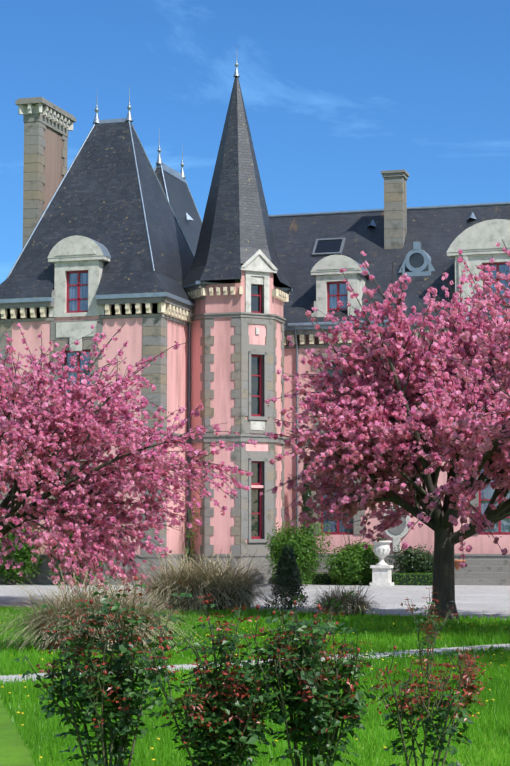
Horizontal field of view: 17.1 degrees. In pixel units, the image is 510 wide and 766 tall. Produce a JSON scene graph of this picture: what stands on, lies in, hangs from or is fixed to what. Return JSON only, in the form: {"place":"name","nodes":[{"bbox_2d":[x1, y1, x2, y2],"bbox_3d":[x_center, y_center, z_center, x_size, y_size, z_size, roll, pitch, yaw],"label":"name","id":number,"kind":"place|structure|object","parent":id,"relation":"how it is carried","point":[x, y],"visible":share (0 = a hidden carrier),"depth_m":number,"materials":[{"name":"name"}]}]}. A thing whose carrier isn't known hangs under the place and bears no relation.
{"place":"outdoors","nodes":[
{"label":"outdoors","id":0,"kind":"place"},
{"bbox_2d":[15,97,75,247],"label":"chimney","id":1,"kind":"object","parent":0,"point":[48,125],"visible":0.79,"depth_m":65.95,"materials":[{"name":"beige stone"}]},
{"bbox_2d":[154,127,201,255],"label":"roof","id":2,"kind":"structure","parent":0,"point":[175,187],"depth_m":72.07,"materials":[{"name":"black tile"}]},
{"bbox_2d":[0,584,509,619],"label":"gravel forecourt","id":3,"kind":"structure","parent":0,"point":[489,600],"depth_m":49.78,"materials":[{"name":"grey gravel"}]},
{"bbox_2d":[0,500,45,584],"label":"green shrub","id":4,"kind":"object","parent":3,"relation":"on","point":[23,554],"visible":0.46,"depth_m":59.77,"materials":[{"name":"green plant"}]},
{"bbox_2d":[46,528,104,585],"bbox_3d":[-6.223,5.755,59.580,2.323,2.973,1.394,-1,-5,17],"label":"green shrub","id":5,"kind":"object","parent":3,"relation":"on","point":[58,569],"visible":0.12,"depth_m":59.39,"materials":[{"name":"green plant"}]},
{"bbox_2d":[0,84,194,584],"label":"building wing","id":6,"kind":"structure","parent":3,"relation":"on","point":[107,247],"depth_m":61.46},
{"bbox_2d":[182,498,199,575],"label":"climber plant","id":7,"kind":"object","parent":3,"relation":"on","point":[189,534],"visible":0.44,"depth_m":61.43,"materials":[{"name":"green plant"}]},
{"bbox_2d":[182,47,292,583],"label":"tower","id":8,"kind":"structure","parent":3,"relation":"on","point":[237,287],"depth_m":61.84,"materials":[{"name":"pink paint"}]},
{"bbox_2d":[262,515,334,585],"bbox_3d":[1.534,5.859,59.289,2.573,2.692,1.916,-1,-5,17],"label":"green shrub","id":9,"kind":"object","parent":3,"relation":"on","point":[302,547],"visible":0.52,"depth_m":59.04,"materials":[{"name":"green plant"}]},
{"bbox_2d":[300,457,314,571],"bbox_3d":[1.945,5.074,62.851,0.836,4.751,0.822,-1,-5,17],"label":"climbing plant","id":10,"kind":"object","parent":3,"relation":"on","point":[307,494],"visible":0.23,"depth_m":62.79,"materials":[{"name":"green plant"}]},
{"bbox_2d":[323,529,379,584],"bbox_3d":[3.492,6.171,60.026,2.180,2.195,1.664,1,-5,-6],"label":"green shrub","id":11,"kind":"object","parent":3,"relation":"on","point":[350,563],"visible":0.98,"depth_m":59.66,"materials":[{"name":"green plant"}]},
{"bbox_2d":[272,572,432,585],"bbox_3d":[3.510,6.972,60.405,5.938,0.513,0.583,-1,-5,17],"label":"hedge","id":12,"kind":"object","parent":3,"relation":"on","point":[413,578],"visible":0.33,"depth_m":59.73,"materials":[{"name":"green plant"}]},
{"bbox_2d":[370,541,393,585],"bbox_3d":[4.432,6.299,59.242,0.740,1.570,0.740,-1,-5,17],"label":"garden urn","id":13,"kind":"object","parent":3,"relation":"on","point":[381,573],"visible":0.98,"depth_m":59.00,"materials":[{"name":"white stone"}]},
{"bbox_2d":[375,537,388,540],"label":"urn plant","id":14,"kind":"object","parent":13,"relation":"in","point":[382,539],"visible":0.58,"depth_m":59.26,"materials":[{"name":"green plant"}]},
{"bbox_2d":[269,169,509,585],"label":"building wing","id":15,"kind":"structure","parent":3,"relation":"on","point":[420,246],"depth_m":64.14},
{"bbox_2d":[454,560,464,570],"bbox_3d":[7.309,6.574,60.967,0.520,0.440,0.520,-1,-5,17],"label":"terracotta pot","id":16,"kind":"object","parent":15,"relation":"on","point":[457,564],"visible":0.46,"depth_m":60.77,"materials":[{"name":"orange ceramic"}]},
{"bbox_2d":[385,544,433,574],"bbox_3d":[5.727,6.519,60.773,2.089,1.608,1.385,-1,-5,17],"label":"green shrub","id":17,"kind":"object","parent":3,"relation":"on","point":[421,560],"visible":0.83,"depth_m":60.45,"materials":[{"name":"green plant"}]},
{"bbox_2d":[0,600,509,765],"bbox_3d":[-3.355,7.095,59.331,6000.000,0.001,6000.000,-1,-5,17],"label":"lawn","id":18,"kind":"structure","parent":0,"point":[14,750],"depth_m":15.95,"materials":[{"name":"green plant"}]},
{"bbox_2d":[14,572,191,765],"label":"rose bush","id":19,"kind":"object","parent":18,"relation":"on","point":[91,695],"visible":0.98,"depth_m":12.03,"materials":[{"name":"green plant"}]},
{"bbox_2d":[0,565,216,654],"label":"ornamental grass","id":20,"kind":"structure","parent":18,"relation":"on","point":[62,606],"depth_m":27.58,"materials":[{"name":"beige plant"}]},
{"bbox_2d":[0,320,258,603],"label":"cherry tree","id":21,"kind":"object","parent":18,"relation":"on","point":[40,435],"visible":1,"depth_m":42.53,"materials":[{"name":"pink plant"}]},
{"bbox_2d":[105,546,312,611],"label":"ornamental grass","id":22,"kind":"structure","parent":18,"relation":"on","point":[227,588],"depth_m":41.15,"materials":[{"name":"beige plant"}]},
{"bbox_2d":[126,593,302,765],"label":"rose bush","id":23,"kind":"object","parent":18,"relation":"on","point":[220,716],"visible":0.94,"depth_m":11.76,"materials":[{"name":"green plant"}]},
{"bbox_2d":[0,619,507,761],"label":"lawn flowers","id":24,"kind":"object","parent":18,"relation":"on","point":[151,748],"visible":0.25,"depth_m":23.08,"materials":[{"name":"plant"}]},
{"bbox_2d":[264,544,309,609],"bbox_3d":[0.798,4.843,42.111,1.124,1.681,1.083,-5,-7,43],"label":"dark conifer shrub","id":25,"kind":"object","parent":18,"relation":"on","point":[287,559],"visible":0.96,"depth_m":41.96,"materials":[{"name":"green plant"}]},
{"bbox_2d":[238,591,376,765],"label":"rose bush","id":26,"kind":"object","parent":18,"relation":"on","point":[311,668],"visible":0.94,"depth_m":11.82,"materials":[{"name":"green plant"}]},
{"bbox_2d":[299,583,391,615],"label":"ornamental grass","id":27,"kind":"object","parent":18,"relation":"on","point":[354,604],"depth_m":38.48,"materials":[{"name":"beige plant"}]},
{"bbox_2d":[260,249,509,619],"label":"cherry tree","id":28,"kind":"object","parent":18,"relation":"on","point":[407,418],"visible":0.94,"depth_m":36.31,"materials":[{"name":"pink plant"}]},
{"bbox_2d":[399,587,456,679],"bbox_3d":[2.275,3.268,22.019,0.591,1.217,0.710,-5,-7,44],"label":"rose bush","id":29,"kind":"object","parent":18,"relation":"on","point":[431,633],"visible":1,"depth_m":21.96,"materials":[{"name":"green plant"}]},
{"bbox_2d":[364,646,492,765],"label":"rose bush","id":30,"kind":"object","parent":18,"relation":"on","point":[441,711],"visible":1,"depth_m":12.02,"materials":[{"name":"green plant"}]},
{"bbox_2d":[445,646,477,681],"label":"rose bush","id":31,"kind":"object","parent":18,"relation":"on","point":[463,653],"visible":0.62,"depth_m":21.19,"materials":[{"name":"green plant"}]},
{"bbox_2d":[425,239,509,467],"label":"cherry tree","id":32,"kind":"object","parent":18,"relation":"on","point":[501,359],"visible":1,"depth_m":29.70,"materials":[{"name":"pink plant"}]},
{"bbox_2d":[0,644,509,682],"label":"garden path","id":33,"kind":"structure","parent":0,"point":[13,677],"depth_m":26.51,"materials":[{"name":"grey gravel"}]},
{"bbox_2d":[0,0,509,283],"label":"sky","id":34,"kind":"structure","parent":0,"point":[337,95],"materials":[{"name":"blue"}]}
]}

